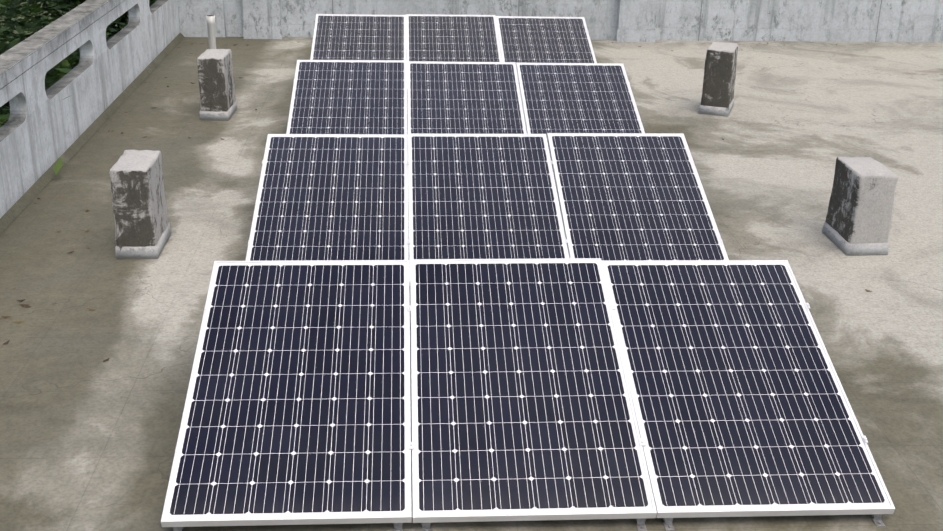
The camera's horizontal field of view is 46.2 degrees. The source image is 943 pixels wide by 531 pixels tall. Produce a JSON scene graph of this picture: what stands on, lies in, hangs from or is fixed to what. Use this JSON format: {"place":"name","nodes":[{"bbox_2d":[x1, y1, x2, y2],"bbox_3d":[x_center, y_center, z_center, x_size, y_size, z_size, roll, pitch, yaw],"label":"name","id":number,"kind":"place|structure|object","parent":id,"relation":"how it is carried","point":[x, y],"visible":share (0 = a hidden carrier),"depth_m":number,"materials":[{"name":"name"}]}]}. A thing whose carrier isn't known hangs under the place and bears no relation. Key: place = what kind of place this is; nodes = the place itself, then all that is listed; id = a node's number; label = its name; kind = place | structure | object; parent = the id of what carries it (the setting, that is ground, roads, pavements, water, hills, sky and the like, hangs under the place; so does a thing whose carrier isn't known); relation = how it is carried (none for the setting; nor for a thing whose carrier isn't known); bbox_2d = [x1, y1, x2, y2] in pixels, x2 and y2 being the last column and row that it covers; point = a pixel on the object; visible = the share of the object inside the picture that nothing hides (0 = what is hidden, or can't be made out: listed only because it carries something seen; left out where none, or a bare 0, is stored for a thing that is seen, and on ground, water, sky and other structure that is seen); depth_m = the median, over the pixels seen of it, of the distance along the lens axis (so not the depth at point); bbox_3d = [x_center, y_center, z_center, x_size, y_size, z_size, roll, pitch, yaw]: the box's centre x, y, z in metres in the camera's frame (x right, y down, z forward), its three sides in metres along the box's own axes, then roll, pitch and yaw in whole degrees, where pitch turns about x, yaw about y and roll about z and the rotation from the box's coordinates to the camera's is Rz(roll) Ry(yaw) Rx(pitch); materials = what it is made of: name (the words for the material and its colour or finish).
{"place":"outdoors","nodes":[
{"label":"outdoors","id":0,"kind":"place"},
{"bbox_2d":[0,0,128,126],"bbox_3d":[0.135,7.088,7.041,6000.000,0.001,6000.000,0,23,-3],"label":"foliage","id":1,"kind":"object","parent":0,"point":[16,32],"depth_m":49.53,"materials":[{"name":"green plant"}]},
{"bbox_2d":[0,27,71,174],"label":"leaves","id":2,"kind":"object","parent":1,"relation":"on","point":[57,166],"visible":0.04,"depth_m":8.57,"materials":[{"name":"green plant"}]},
{"bbox_2d":[2,0,78,68],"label":"tree","id":3,"kind":"object","parent":1,"relation":"on","point":[35,14],"visible":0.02,"depth_m":24.77,"materials":[{"name":"green plant"}]},
{"bbox_2d":[0,0,156,80],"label":"tree","id":4,"kind":"object","parent":1,"relation":"on","point":[122,18],"visible":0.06,"depth_m":18.93,"materials":[{"name":"green plant"}]},
{"bbox_2d":[2,42,872,360],"bbox_3d":[1.326,-0.686,8.812,9.178,0.012,11.122,0,23,-3],"label":"roof debris","id":5,"kind":"object","parent":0,"point":[88,228],"visible":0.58,"depth_m":7.19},
{"bbox_2d":[0,37,942,530],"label":"roof slab","id":6,"kind":"structure","parent":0,"point":[88,435],"depth_m":7.24,"materials":[{"name":"grey concrete"}]},
{"bbox_2d":[0,0,179,217],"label":"parapet","id":7,"kind":"structure","parent":6,"relation":"on","point":[42,130],"depth_m":9.30,"materials":[{"name":"paint"}]},
{"bbox_2d":[0,0,124,88],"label":"parapet coping","id":8,"kind":"object","parent":7,"relation":"on","point":[20,58],"depth_m":8.83,"materials":[{"name":"paint"}]},
{"bbox_2d":[0,33,183,234],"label":"parapet cove","id":9,"kind":"object","parent":6,"relation":"on","point":[19,206],"depth_m":9.42,"materials":[{"name":"grey concrete"}]},
{"bbox_2d":[109,150,170,258],"bbox_3d":[-2.161,-0.406,7.209,0.266,0.605,0.446,0,23,-3],"label":"stub","id":10,"kind":"object","parent":6,"relation":"on","point":[142,228],"visible":1,"depth_m":7.05,"materials":[{"name":"concrete"}]},
{"bbox_2d":[206,15,215,48],"bbox_3d":[-2.606,-2.140,11.146,0.150,0.750,0.150,0,23,-3],"label":"vent pipe","id":11,"kind":"object","parent":6,"relation":"on","point":[210,20],"visible":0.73,"depth_m":11.03,"materials":[{"name":"plastic"}]},
{"bbox_2d":[197,49,236,120],"bbox_3d":[-2.373,-1.690,10.296,0.266,0.586,0.426,1,23,-1],"label":"stub","id":12,"kind":"object","parent":6,"relation":"on","point":[218,102],"visible":1,"depth_m":10.14,"materials":[{"name":"concrete"}]},
{"bbox_2d":[173,167,885,530],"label":"mounting brackets","id":13,"kind":"object","parent":6,"relation":"on","point":[667,523],"visible":0.06,"depth_m":4.58,"materials":[{"name":"metal"}]},
{"bbox_2d":[161,260,411,526],"bbox_3d":[-0.783,0.510,5.089,1.000,0.035,1.650,0,39,-3],"label":"solar panel","id":14,"kind":"object","parent":13,"relation":"on","point":[297,409],"visible":1,"depth_m":4.95,"materials":[{"name":"glass"}]},
{"bbox_2d":[245,134,408,260],"bbox_3d":[-0.917,-0.408,7.299,1.000,0.035,1.650,0,39,-3],"label":"solar panel","id":15,"kind":"object","parent":13,"relation":"on","point":[332,196],"visible":0.79,"depth_m":7.31,"materials":[{"name":"glass"}]},
{"bbox_2d":[286,60,406,133],"bbox_3d":[-1.054,-1.343,9.502,1.000,0.037,1.650,0,40,-3],"label":"solar panel","id":16,"kind":"object","parent":13,"relation":"on","point":[349,96],"visible":0.73,"depth_m":9.62,"materials":[{"name":"glass"}]},
{"bbox_2d":[310,14,405,59],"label":"solar panel","id":17,"kind":"object","parent":13,"relation":"on","point":[356,37],"visible":0.52,"depth_m":11.92,"materials":[{"name":"glass"}]},
{"bbox_2d":[406,14,501,61],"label":"solar panel","id":18,"kind":"object","parent":13,"relation":"on","point":[451,38],"visible":0.69,"depth_m":11.96,"materials":[{"name":"glass"}]},
{"bbox_2d":[407,61,526,133],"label":"solar panel","id":19,"kind":"object","parent":13,"relation":"on","point":[463,97],"visible":0.69,"depth_m":9.68,"materials":[{"name":"glass"}]},
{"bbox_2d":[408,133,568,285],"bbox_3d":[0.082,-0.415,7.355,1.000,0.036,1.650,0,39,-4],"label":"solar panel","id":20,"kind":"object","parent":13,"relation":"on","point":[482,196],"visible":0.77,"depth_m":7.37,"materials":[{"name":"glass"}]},
{"bbox_2d":[175,29,867,452],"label":"panel clamps","id":21,"kind":"object","parent":13,"relation":"attached to","point":[641,443],"visible":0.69,"depth_m":5.44,"materials":[{"name":"metal"}]},
{"bbox_2d":[410,258,656,522],"bbox_3d":[0.220,0.504,5.147,1.000,0.036,1.650,0,40,-3],"label":"solar panel","id":22,"kind":"object","parent":13,"relation":"on","point":[522,405],"visible":1,"depth_m":5.01,"materials":[{"name":"glass"}]},
{"bbox_2d":[496,16,596,62],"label":"solar panel","id":23,"kind":"object","parent":13,"relation":"on","point":[527,39],"visible":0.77,"depth_m":12.03,"materials":[{"name":"glass"}]},
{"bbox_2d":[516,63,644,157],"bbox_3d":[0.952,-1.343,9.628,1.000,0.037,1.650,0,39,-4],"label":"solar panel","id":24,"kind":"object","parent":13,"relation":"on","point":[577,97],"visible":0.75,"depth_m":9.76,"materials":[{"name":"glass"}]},
{"bbox_2d":[547,133,728,260],"bbox_3d":[1.088,-0.423,7.416,1.000,0.035,1.650,0,40,-3],"label":"solar panel","id":25,"kind":"object","parent":13,"relation":"on","point":[631,196],"visible":0.83,"depth_m":7.42,"materials":[{"name":"glass"}]},
{"bbox_2d":[602,260,894,517],"bbox_3d":[1.222,0.506,5.216,1.000,0.037,1.650,0,39,-4],"label":"solar panel","id":26,"kind":"object","parent":13,"relation":"on","point":[742,406],"visible":1,"depth_m":5.08,"materials":[{"name":"glass"}]},
{"bbox_2d":[178,0,942,42],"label":"back wall","id":27,"kind":"structure","parent":6,"relation":"on","point":[791,20],"depth_m":14.02,"materials":[{"name":"paint"}]},
{"bbox_2d":[699,42,737,116],"bbox_3d":[2.425,-1.830,10.806,0.286,0.635,0.436,8,24,17],"label":"stub","id":28,"kind":"object","parent":6,"relation":"on","point":[717,98],"visible":1,"depth_m":10.64,"materials":[{"name":"concrete"}]},
{"bbox_2d":[822,157,897,255],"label":"concrete pillar","id":29,"kind":"structure","parent":6,"relation":"on","point":[857,222],"depth_m":7.38,"materials":[{"name":"concrete"}]}
]}

